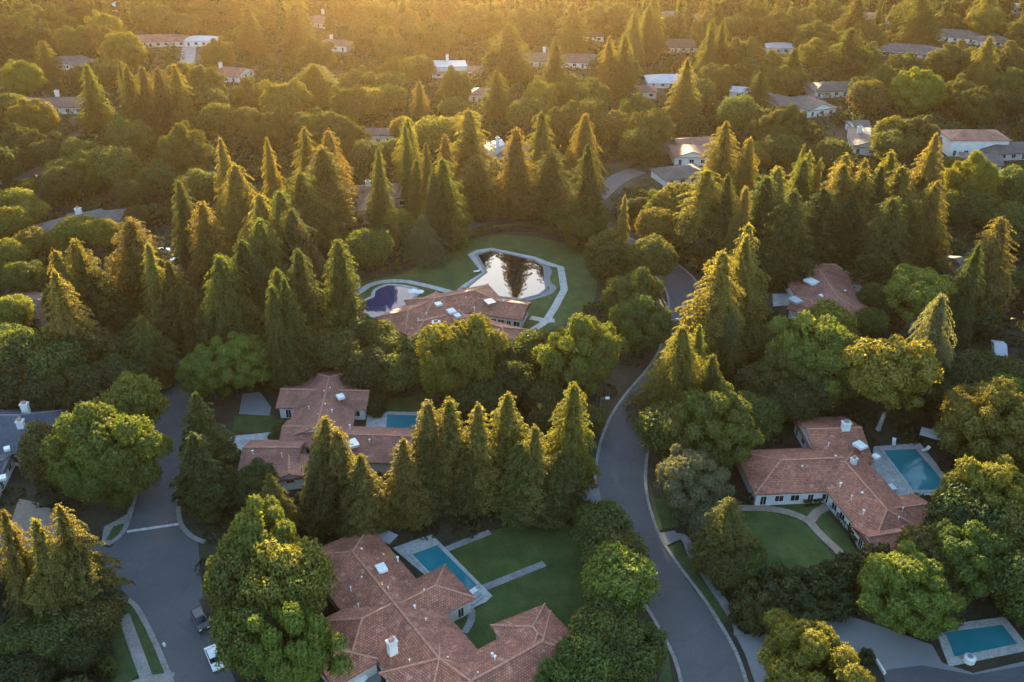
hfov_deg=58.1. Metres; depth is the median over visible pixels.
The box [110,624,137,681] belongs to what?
lawn
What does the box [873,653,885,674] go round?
garden wall
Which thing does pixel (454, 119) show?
broadleaf tree
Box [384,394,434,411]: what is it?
lawn
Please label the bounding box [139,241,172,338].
conifer tree
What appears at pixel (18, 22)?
broadleaf tree
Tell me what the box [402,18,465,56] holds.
broadleaf tree
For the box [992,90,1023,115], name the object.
broadleaf tree
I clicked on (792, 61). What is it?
conifer tree
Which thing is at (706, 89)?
broadleaf tree
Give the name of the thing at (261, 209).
conifer tree
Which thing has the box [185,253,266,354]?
conifer tree
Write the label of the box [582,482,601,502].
driveway
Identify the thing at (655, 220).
broadleaf tree
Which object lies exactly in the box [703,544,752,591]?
broadleaf tree
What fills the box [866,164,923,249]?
conifer tree
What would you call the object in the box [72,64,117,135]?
conifer tree
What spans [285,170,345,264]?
conifer tree
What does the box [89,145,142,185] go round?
broadleaf tree
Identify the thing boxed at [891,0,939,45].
conifer tree
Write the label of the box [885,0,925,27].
broadleaf tree
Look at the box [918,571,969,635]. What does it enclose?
broadleaf tree
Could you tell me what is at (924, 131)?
broadleaf tree
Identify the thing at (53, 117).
broadleaf tree
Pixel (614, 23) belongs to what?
broadleaf tree
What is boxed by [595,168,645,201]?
road
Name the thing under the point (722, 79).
broadleaf tree
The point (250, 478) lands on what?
broadleaf tree
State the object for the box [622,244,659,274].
broadleaf tree
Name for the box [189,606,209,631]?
parked car
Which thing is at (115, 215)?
house
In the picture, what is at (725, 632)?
kerb
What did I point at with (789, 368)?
broadleaf tree
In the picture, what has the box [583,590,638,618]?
broadleaf tree
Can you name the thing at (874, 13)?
house
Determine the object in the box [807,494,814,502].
window
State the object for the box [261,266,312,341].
conifer tree
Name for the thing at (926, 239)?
conifer tree
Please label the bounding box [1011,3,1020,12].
house
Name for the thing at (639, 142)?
broadleaf tree
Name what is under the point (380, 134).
house
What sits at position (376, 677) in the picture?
terrace
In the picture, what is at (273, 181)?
conifer tree
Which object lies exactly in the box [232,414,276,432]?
lawn
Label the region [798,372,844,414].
broadleaf tree
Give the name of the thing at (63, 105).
house
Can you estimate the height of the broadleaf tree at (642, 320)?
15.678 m
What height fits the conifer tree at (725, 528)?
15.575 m
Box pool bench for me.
[469,587,484,604]
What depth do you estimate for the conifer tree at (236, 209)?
248.12 m
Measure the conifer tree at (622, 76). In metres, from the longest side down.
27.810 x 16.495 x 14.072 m
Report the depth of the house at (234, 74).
414.03 m
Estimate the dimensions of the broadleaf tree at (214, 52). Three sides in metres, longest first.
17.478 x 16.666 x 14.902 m
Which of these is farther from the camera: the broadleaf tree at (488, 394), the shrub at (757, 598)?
the broadleaf tree at (488, 394)
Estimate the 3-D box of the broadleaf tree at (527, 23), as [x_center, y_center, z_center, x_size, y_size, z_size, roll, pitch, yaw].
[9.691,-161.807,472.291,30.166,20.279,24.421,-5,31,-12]
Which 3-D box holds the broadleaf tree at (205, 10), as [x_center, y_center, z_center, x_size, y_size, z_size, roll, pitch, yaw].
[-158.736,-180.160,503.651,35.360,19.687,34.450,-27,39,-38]
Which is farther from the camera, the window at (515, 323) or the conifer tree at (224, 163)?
the conifer tree at (224, 163)
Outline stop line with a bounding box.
[127,523,178,532]
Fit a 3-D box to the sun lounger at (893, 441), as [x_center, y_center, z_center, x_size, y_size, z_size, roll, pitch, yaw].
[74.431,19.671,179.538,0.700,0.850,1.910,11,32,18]
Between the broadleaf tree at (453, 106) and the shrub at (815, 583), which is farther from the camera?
the broadleaf tree at (453, 106)
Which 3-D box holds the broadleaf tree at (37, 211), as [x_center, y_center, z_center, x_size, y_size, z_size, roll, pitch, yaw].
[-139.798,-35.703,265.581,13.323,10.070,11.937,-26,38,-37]
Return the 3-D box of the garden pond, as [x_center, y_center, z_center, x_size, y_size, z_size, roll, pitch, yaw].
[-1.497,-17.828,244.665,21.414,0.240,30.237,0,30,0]
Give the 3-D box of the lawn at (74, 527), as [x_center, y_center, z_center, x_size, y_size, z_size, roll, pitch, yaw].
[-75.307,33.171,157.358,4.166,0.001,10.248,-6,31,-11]
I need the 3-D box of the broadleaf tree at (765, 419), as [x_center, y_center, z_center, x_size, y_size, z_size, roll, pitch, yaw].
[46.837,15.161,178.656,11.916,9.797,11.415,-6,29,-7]
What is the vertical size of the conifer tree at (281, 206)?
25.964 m
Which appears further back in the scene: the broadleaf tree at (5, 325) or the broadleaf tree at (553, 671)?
the broadleaf tree at (5, 325)
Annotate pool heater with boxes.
[963,652,976,665]
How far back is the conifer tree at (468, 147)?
290.93 m
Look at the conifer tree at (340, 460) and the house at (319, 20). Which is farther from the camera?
the house at (319, 20)
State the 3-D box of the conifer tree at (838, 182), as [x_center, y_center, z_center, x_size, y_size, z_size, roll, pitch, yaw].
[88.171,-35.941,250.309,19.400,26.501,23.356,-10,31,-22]
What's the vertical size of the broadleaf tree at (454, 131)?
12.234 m
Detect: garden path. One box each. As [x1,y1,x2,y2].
[356,279,464,294]
[445,530,490,550]
[460,248,567,318]
[461,608,474,633]
[482,561,545,589]
[528,320,548,333]
[529,316,554,322]
[738,505,843,553]
[805,502,828,522]
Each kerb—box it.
[106,490,138,545]
[119,597,173,681]
[173,477,204,543]
[594,276,682,681]
[626,236,747,681]
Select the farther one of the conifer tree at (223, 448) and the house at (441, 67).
the house at (441, 67)
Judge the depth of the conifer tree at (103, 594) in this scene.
135.18 m
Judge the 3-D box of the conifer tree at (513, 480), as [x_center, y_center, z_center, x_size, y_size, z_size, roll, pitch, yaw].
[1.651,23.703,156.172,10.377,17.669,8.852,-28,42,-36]
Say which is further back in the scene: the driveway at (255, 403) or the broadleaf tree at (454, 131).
the broadleaf tree at (454, 131)
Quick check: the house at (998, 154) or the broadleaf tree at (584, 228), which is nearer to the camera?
the broadleaf tree at (584, 228)
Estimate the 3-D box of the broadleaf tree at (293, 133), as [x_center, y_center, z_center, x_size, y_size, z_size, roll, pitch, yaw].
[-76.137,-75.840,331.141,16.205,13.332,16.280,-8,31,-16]
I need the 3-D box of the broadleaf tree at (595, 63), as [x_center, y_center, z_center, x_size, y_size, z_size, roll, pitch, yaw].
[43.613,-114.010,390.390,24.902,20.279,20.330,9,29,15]
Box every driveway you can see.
[12,499,57,547]
[226,432,269,449]
[239,392,270,415]
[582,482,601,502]
[658,531,681,544]
[735,616,1023,681]
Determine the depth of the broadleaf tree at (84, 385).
181.41 m
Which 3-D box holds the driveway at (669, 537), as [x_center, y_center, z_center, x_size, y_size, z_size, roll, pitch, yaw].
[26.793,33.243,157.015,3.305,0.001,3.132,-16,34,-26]
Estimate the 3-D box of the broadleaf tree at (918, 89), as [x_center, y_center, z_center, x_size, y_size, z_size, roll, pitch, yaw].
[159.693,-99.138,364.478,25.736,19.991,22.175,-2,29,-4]
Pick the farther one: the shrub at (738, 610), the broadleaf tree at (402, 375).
the broadleaf tree at (402, 375)
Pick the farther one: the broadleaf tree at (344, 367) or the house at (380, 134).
the house at (380, 134)
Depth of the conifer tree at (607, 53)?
381.82 m
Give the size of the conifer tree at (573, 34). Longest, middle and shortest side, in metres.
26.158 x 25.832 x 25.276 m
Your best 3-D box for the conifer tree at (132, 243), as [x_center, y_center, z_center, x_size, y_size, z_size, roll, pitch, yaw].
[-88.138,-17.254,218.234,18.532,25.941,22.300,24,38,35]
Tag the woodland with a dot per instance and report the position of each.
(992, 326)
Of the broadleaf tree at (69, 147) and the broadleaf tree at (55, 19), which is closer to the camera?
the broadleaf tree at (69, 147)
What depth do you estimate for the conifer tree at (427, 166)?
271.14 m
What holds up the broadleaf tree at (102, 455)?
on the ground at (622, 376)
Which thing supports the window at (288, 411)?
in the house at (304, 406)
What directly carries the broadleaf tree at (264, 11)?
on the ground at (622, 376)
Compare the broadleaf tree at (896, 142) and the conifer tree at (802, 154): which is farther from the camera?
the broadleaf tree at (896, 142)
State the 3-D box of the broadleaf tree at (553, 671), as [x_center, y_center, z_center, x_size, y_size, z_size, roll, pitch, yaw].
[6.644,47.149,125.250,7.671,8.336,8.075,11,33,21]
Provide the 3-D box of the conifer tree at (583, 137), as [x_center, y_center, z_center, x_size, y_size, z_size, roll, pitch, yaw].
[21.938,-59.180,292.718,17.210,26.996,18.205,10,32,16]
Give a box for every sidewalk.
[101,514,126,546]
[120,613,151,677]
[131,672,174,681]
[678,533,743,635]
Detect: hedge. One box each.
[1,177,43,189]
[456,221,587,252]
[741,491,753,504]
[803,498,824,506]
[829,503,857,544]
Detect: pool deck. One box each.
[366,411,417,426]
[393,535,491,608]
[871,443,943,495]
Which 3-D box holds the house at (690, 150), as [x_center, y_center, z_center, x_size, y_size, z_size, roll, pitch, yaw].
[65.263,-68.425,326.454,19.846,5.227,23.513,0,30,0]
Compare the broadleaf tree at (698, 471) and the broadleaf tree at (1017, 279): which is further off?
the broadleaf tree at (1017, 279)
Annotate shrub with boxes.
[94,655,119,679]
[267,430,280,439]
[271,418,287,432]
[367,399,385,417]
[573,499,592,524]
[726,592,762,632]
[731,577,774,613]
[741,608,766,636]
[753,560,805,606]
[755,595,789,638]
[782,565,830,611]
[785,592,828,622]
[809,559,854,599]
[816,583,855,622]
[830,550,868,596]
[857,542,891,569]
[858,647,876,666]
[908,629,937,640]
[996,602,1023,626]
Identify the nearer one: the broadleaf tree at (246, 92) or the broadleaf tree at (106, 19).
the broadleaf tree at (246, 92)
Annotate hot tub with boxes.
[379,531,397,546]
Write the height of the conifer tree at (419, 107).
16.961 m
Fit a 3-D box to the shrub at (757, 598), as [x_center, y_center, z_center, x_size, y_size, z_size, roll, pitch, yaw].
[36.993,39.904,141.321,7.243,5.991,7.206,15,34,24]
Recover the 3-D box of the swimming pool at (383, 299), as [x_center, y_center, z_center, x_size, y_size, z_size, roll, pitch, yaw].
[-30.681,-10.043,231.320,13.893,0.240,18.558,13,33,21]
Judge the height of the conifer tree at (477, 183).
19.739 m
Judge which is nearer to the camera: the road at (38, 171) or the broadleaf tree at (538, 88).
the road at (38, 171)
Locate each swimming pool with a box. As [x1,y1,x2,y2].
[360,284,418,317]
[384,413,421,427]
[408,542,480,589]
[880,447,944,492]
[937,617,1023,665]
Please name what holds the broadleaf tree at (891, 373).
on the ground at (622, 376)
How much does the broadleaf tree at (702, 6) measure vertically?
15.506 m
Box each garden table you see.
[888,483,896,491]
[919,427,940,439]
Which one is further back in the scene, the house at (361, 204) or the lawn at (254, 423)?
the house at (361, 204)
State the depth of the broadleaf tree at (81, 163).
285.82 m
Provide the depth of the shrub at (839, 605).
139.78 m
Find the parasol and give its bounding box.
[408,288,416,292]
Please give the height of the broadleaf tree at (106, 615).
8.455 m
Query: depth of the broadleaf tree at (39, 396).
181.54 m
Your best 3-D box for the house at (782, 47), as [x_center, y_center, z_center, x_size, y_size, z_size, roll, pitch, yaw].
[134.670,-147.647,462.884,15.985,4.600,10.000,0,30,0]
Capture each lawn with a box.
[58,517,84,543]
[106,523,123,539]
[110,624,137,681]
[123,604,163,673]
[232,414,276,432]
[354,235,596,330]
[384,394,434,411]
[450,524,586,648]
[651,499,677,529]
[657,654,671,681]
[668,542,728,622]
[739,511,835,583]
[772,503,817,514]
[816,512,857,552]
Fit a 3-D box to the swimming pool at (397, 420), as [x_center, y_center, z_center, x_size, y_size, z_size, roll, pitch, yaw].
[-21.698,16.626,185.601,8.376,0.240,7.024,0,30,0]
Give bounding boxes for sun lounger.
[892,437,895,445]
[921,445,930,452]
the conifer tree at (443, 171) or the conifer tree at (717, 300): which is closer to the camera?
the conifer tree at (717, 300)
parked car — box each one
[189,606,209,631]
[204,644,224,671]
[355,675,367,681]
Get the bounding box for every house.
[0,289,51,327]
[0,401,72,495]
[26,89,87,113]
[26,206,126,232]
[54,55,95,69]
[137,34,189,47]
[183,36,218,46]
[217,61,254,82]
[238,370,423,490]
[308,9,342,28]
[315,531,569,681]
[323,34,352,51]
[350,179,405,224]
[363,128,394,142]
[375,283,531,341]
[430,54,488,77]
[469,88,490,101]
[479,136,534,161]
[523,46,595,68]
[583,31,604,41]
[628,85,657,98]
[644,74,691,87]
[649,163,701,186]
[661,11,699,20]
[662,39,698,52]
[667,136,716,165]
[723,86,748,98]
[737,416,931,551]
[763,42,793,53]
[765,92,837,117]
[783,262,868,334]
[802,81,851,97]
[844,120,875,155]
[863,12,889,23]
[877,43,941,57]
[936,28,984,43]
[939,129,1011,155]
[944,255,965,272]
[959,141,1023,172]
[973,36,1007,46]
[990,340,1007,356]
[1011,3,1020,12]
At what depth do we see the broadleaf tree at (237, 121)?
330.37 m
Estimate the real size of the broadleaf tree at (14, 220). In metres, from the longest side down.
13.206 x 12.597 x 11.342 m
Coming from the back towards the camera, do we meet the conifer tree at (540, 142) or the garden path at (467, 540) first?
the conifer tree at (540, 142)
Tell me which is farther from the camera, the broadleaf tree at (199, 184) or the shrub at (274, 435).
the broadleaf tree at (199, 184)
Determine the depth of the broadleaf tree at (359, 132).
314.38 m
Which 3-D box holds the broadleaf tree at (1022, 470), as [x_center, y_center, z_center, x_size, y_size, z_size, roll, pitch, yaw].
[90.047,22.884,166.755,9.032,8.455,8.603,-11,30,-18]
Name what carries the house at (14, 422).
on the ground at (622, 376)
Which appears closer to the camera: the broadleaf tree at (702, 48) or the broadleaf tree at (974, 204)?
the broadleaf tree at (974, 204)
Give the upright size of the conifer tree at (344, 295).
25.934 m
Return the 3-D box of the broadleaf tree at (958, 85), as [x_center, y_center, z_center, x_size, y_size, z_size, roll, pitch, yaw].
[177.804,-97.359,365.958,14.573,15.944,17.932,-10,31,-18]
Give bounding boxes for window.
[285,409,291,417]
[457,606,463,618]
[513,321,519,326]
[759,496,766,504]
[774,495,784,501]
[790,494,799,500]
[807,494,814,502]
[821,493,826,499]
[831,500,837,511]
[839,510,845,520]
[857,538,862,548]
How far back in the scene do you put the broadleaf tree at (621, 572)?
135.74 m
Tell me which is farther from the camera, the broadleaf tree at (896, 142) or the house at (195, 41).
the house at (195, 41)
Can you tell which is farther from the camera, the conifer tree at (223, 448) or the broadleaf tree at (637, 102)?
the broadleaf tree at (637, 102)
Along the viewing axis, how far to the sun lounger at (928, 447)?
177.46 m
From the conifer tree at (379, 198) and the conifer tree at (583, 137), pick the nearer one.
the conifer tree at (379, 198)
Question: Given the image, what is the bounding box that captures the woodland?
[0,0,1023,681]
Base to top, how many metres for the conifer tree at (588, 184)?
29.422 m
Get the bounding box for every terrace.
[365,668,380,681]
[772,294,789,305]
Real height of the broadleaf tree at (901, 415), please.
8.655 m
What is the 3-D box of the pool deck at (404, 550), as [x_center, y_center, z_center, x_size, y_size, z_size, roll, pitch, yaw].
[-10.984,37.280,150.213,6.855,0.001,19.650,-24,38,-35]
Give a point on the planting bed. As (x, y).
(874, 670)
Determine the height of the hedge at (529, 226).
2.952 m
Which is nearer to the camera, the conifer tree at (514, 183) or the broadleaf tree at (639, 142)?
the conifer tree at (514, 183)
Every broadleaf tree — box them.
[0,8,38,50]
[0,12,33,49]
[0,59,47,95]
[0,92,27,124]
[0,122,47,169]
[0,146,28,181]
[0,187,39,207]
[0,205,34,238]
[0,237,32,271]
[0,260,46,291]
[0,293,36,326]
[0,321,32,336]
[0,325,55,367]
[0,353,36,409]
[0,612,38,661]
[0,647,60,681]
[3,98,47,136]
[7,199,51,225]
[9,0,43,16]
[10,224,47,257]
[15,420,67,489]
[16,370,69,410]
[17,19,56,60]
[19,337,91,384]
[23,101,61,131]
[25,606,74,662]
[26,139,63,167]
[33,3,73,34]
[37,165,85,206]
[37,400,174,510]
[40,283,52,311]
[42,228,70,252]
[43,156,74,172]
[49,360,109,412]
[52,24,90,55]
[52,623,114,674]
[53,214,94,247]
[55,0,110,27]
[56,137,97,158]
[56,318,119,365]
[62,64,85,86]
[64,149,102,197]
[64,596,124,641]
[80,24,115,56]
[80,57,126,93]
[81,216,121,249]
[84,9,127,34]
[84,146,114,188]
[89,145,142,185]
[89,370,170,424]
[94,352,154,390]
[97,30,146,70]
[102,112,153,161]
[108,177,150,205]
[117,42,149,71]
[119,205,152,226]
[130,0,171,33]
[131,335,178,364]
[138,159,181,200]
[142,157,180,172]
[143,9,179,33]
[153,119,215,173]
[162,0,198,13]
[163,61,196,78]
[170,12,202,34]
[171,167,219,203]
[174,336,239,399]
[182,0,243,25]
[182,65,227,94]
[187,82,228,114]
[192,102,236,135]
[200,549,260,617]
[201,35,236,67]
[207,597,289,681]
[208,494,301,580]
[214,330,274,391]
[222,76,263,111]
[222,457,281,508]
[223,105,264,142]
[235,535,340,615]
[241,0,289,31]
[241,601,354,681]
[246,329,267,341]
[247,107,293,152]
[259,78,314,114]
[281,111,314,143]
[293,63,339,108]
[293,353,324,380]
[296,34,338,73]
[298,107,355,154]
[306,301,342,331]
[311,326,361,371]
[324,0,368,26]
[328,84,373,121]
[328,309,371,348]
[332,117,372,156]
[337,65,375,89]
[339,345,392,391]
[342,354,385,383]
[343,227,394,270]
[347,139,389,176]
[349,13,375,52]
[354,0,389,26]
[355,383,396,400]
[360,19,386,51]
[360,319,397,347]
[361,86,387,119]
[369,330,406,354]
[370,71,408,90]
[372,25,406,62]
[376,83,408,111]
[377,56,414,89]
[380,137,402,167]
[381,208,414,231]
[381,351,422,394]
[384,1,420,33]
[389,115,415,138]
[392,220,415,246]
[393,331,426,371]
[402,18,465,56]
[403,53,435,80]
[411,114,454,156]
[414,312,509,407]
[428,0,463,23]
[437,96,473,116]
[438,65,473,99]
[443,127,460,154]
[445,115,463,151]
[449,376,507,419]
[450,0,505,39]
[482,49,501,75]
[490,360,539,404]
[493,338,525,368]
[502,5,557,46]
[504,96,549,133]
[516,327,552,370]
[522,375,564,408]
[523,75,560,107]
[527,403,562,439]
[531,312,629,397]
[532,655,585,681]
[536,0,567,17]
[545,100,581,150]
[545,197,608,247]
[553,624,625,681]
[554,73,588,105]
[565,596,643,661]
[567,497,634,550]
[570,77,614,106]
[570,95,608,131]
[578,538,664,615]
[579,0,614,31]
[579,525,652,565]
[581,403,606,439]
[582,227,628,284]
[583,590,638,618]
[587,48,643,82]
[588,2,641,39]
[590,109,634,146]
[598,266,664,324]
[604,617,670,681]
[608,289,677,357]
[617,127,660,162]
[619,92,661,125]
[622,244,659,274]
[625,108,674,144]
[626,196,649,220]
[628,233,679,276]
[631,398,692,457]
[633,206,680,242]
[641,188,670,209]
[650,443,737,512]
[656,181,697,218]
[659,14,684,38]
[661,381,764,468]
[668,485,709,525]
[670,215,721,259]
[686,501,717,541]
[690,10,719,46]
[691,77,717,106]
[695,39,724,61]
[695,62,736,101]
[696,0,721,22]
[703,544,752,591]
[713,0,748,25]
[715,94,762,137]
[717,344,748,380]
[722,532,768,581]
[723,13,754,36]
[724,36,764,75]
[731,0,769,32]
[732,57,770,86]
[733,362,784,394]
[734,321,773,361]
[738,390,783,441]
[743,108,771,141]
[743,109,802,141]
[748,330,779,361]
[751,140,773,168]
[753,390,793,424]
[756,607,875,681]
[757,341,828,384]
[758,49,785,68]
[759,6,796,42]
[760,133,806,167]
[764,64,800,94]
[764,309,858,399]
[768,376,820,422]
[769,103,809,141]
[786,3,817,42]
[792,19,841,51]
[798,37,834,73]
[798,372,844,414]
[806,297,860,335]
[808,137,856,174]
[816,0,848,28]
[833,335,881,403]
[840,334,943,430]
[845,79,889,118]
[847,76,883,101]
[851,41,884,75]
[853,307,890,338]
[854,18,888,47]
[855,281,888,307]
[856,539,967,640]
[862,64,904,102]
[868,128,921,162]
[869,115,907,138]
[874,296,906,328]
[877,395,924,425]
[883,263,958,338]
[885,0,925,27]
[886,51,924,73]
[887,67,950,114]
[891,522,971,586]
[900,114,942,161]
[905,336,954,361]
[914,374,951,413]
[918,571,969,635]
[920,481,999,540]
[921,39,978,85]
[921,517,1014,605]
[929,387,952,418]
[929,407,947,436]
[929,454,1023,515]
[932,375,1023,472]
[933,11,959,28]
[933,360,985,395]
[937,156,965,171]
[939,187,970,225]
[941,72,975,113]
[941,149,1004,195]
[953,85,996,126]
[955,189,1001,230]
[955,348,1006,384]
[962,0,1006,35]
[964,52,1005,80]
[966,0,996,19]
[979,498,1023,558]
[980,199,1023,234]
[981,546,1023,626]
[986,371,1023,395]
[988,66,1023,97]
[990,164,1023,203]
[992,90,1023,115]
[993,40,1023,71]
[997,354,1023,378]
[999,453,1023,484]
[1002,268,1023,297]
[1004,15,1023,48]
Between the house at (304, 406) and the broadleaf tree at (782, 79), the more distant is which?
the broadleaf tree at (782, 79)
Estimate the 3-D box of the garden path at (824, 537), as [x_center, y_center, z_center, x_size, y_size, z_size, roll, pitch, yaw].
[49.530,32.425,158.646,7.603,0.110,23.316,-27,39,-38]
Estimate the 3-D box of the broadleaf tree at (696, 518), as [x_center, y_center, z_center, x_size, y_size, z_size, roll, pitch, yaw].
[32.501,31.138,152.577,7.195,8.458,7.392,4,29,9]
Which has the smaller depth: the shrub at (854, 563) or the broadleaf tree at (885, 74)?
the shrub at (854, 563)
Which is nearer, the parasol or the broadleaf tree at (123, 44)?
the parasol
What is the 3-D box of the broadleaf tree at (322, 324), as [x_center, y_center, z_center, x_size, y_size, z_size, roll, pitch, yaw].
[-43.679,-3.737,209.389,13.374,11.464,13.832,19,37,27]
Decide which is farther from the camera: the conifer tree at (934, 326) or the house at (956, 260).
the house at (956, 260)
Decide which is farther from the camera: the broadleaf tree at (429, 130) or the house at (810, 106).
the house at (810, 106)
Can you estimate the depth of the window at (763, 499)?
163.43 m
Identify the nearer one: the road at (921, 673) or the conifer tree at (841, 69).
the road at (921, 673)
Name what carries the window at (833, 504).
in the house at (830, 460)
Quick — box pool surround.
[525,265,555,300]
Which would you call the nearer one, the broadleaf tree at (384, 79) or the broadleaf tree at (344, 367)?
the broadleaf tree at (344, 367)
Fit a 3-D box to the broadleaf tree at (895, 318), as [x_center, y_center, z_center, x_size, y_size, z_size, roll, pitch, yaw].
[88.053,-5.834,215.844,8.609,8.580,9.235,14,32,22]
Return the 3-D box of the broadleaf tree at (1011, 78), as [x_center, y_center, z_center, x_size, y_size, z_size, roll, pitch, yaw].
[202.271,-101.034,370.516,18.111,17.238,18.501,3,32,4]
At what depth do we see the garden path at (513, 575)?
149.12 m
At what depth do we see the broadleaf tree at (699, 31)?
450.13 m
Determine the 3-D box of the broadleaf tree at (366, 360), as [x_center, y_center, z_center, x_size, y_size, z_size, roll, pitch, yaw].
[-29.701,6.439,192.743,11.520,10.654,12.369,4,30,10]
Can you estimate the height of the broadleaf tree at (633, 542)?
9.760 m
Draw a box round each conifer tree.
[0,509,42,618]
[20,517,94,617]
[34,40,67,84]
[40,268,108,361]
[46,250,105,326]
[48,502,135,608]
[65,238,131,332]
[70,553,118,606]
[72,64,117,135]
[81,268,138,334]
[102,216,188,322]
[117,58,127,113]
[117,64,144,124]
[123,314,180,390]
[134,65,158,135]
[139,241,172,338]
[142,67,191,135]
[150,259,205,354]
[166,64,199,131]
[168,431,233,523]
[170,179,198,270]
[178,391,241,469]
[185,201,236,294]
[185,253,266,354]
[189,308,230,353]
[212,136,234,220]
[212,162,272,252]
[226,238,273,334]
[231,4,271,61]
[233,191,280,255]
[236,217,294,289]
[258,473,306,536]
[259,283,305,393]
[260,137,290,213]
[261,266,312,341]
[265,189,310,267]
[271,277,324,387]
[273,208,331,298]
[278,3,312,56]
[284,248,330,329]
[285,0,316,39]
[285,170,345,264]
[290,126,316,200]
[295,415,338,511]
[298,454,345,537]
[304,146,363,236]
[308,129,363,206]
[321,238,369,321]
[324,426,356,522]
[330,460,383,537]
[339,453,397,537]
[364,146,395,228]
[379,437,434,531]
[390,117,423,182]
[396,215,451,269]
[397,123,414,209]
[404,159,427,220]
[407,81,433,119]
[410,398,456,505]
[414,437,452,523]
[418,156,476,250]
[420,142,432,196]
[421,170,459,253]
[435,133,459,189]
[435,396,474,506]
[441,439,493,520]
[448,401,503,516]
[451,107,502,182]
[452,155,507,221]
[472,22,542,87]
[477,69,512,120]
[485,391,530,496]
[488,127,540,219]
[493,441,538,529]
[514,424,549,526]
[519,150,574,225]
[524,110,565,184]
[531,448,585,530]
[538,37,567,103]
[542,381,601,497]
[547,2,599,53]
[558,113,609,188]
[559,143,612,247]
[593,35,616,97]
[605,33,640,100]
[615,194,630,247]
[617,12,648,65]
[622,323,706,426]
[638,6,665,62]
[639,0,669,53]
[657,168,726,268]
[661,58,704,125]
[674,248,748,368]
[687,496,756,579]
[689,323,709,373]
[692,172,738,264]
[693,20,721,74]
[693,121,741,198]
[695,354,725,418]
[711,311,739,367]
[713,19,728,67]
[715,185,754,269]
[728,222,773,316]
[728,233,768,323]
[730,136,759,207]
[734,175,783,261]
[741,71,778,109]
[754,188,816,288]
[770,166,790,208]
[772,48,809,95]
[783,157,816,222]
[789,145,805,190]
[797,187,845,264]
[802,150,814,191]
[807,163,858,231]
[809,158,824,204]
[812,27,871,80]
[821,152,853,189]
[823,200,868,268]
[831,0,878,48]
[833,168,879,236]
[842,196,915,294]
[849,157,871,195]
[866,164,892,228]
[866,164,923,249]
[871,149,900,192]
[880,0,948,44]
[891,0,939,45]
[902,179,952,274]
[906,293,957,372]
[907,132,948,211]
[942,242,986,350]
[950,215,1019,318]
[962,35,1002,94]
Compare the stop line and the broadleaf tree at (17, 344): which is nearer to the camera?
the stop line
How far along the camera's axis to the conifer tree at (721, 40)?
408.95 m
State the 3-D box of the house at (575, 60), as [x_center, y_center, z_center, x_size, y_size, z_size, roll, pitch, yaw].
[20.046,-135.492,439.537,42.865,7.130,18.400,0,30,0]
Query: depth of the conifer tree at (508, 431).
157.04 m
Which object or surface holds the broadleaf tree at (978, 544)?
on the ground at (622, 376)
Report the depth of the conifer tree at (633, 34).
425.65 m
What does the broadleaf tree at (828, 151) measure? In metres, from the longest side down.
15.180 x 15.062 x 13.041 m
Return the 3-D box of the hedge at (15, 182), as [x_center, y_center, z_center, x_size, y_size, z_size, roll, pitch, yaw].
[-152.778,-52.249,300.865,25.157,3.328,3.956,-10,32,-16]
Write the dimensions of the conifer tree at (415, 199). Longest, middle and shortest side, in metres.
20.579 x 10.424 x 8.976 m
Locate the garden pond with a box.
[465,250,547,300]
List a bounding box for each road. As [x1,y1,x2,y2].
[0,166,45,185]
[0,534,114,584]
[109,522,202,613]
[127,353,234,681]
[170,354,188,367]
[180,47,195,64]
[463,221,743,681]
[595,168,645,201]
[883,665,1023,681]
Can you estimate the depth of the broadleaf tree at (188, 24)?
480.45 m
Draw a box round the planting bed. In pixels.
[769,656,884,681]
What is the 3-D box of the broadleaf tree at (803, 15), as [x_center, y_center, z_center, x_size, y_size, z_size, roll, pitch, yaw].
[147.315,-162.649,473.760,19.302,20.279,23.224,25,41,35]
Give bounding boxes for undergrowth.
[0,3,1023,681]
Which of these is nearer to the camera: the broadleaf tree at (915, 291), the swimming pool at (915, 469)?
the swimming pool at (915, 469)
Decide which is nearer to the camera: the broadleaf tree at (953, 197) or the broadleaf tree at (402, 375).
the broadleaf tree at (402, 375)
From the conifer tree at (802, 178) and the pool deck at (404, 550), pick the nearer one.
the pool deck at (404, 550)
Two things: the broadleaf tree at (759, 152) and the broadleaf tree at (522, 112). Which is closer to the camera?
the broadleaf tree at (759, 152)
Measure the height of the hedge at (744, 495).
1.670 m
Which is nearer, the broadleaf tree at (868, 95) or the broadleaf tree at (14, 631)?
the broadleaf tree at (14, 631)
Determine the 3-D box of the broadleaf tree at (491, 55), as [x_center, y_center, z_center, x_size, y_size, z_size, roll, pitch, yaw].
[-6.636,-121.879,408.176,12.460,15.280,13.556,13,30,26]
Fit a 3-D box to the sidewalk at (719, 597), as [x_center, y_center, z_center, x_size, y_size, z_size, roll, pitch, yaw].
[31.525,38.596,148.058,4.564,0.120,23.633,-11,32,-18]
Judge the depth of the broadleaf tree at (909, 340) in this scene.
195.46 m
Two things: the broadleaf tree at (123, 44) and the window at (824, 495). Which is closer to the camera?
the window at (824, 495)
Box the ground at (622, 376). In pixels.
[0,0,1023,681]
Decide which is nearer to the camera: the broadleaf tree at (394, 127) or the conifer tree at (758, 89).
the broadleaf tree at (394, 127)
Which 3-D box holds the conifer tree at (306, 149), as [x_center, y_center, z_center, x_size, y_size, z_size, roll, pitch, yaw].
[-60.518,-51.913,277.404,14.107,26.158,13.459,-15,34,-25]
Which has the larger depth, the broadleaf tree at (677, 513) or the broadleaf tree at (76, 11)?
the broadleaf tree at (76, 11)

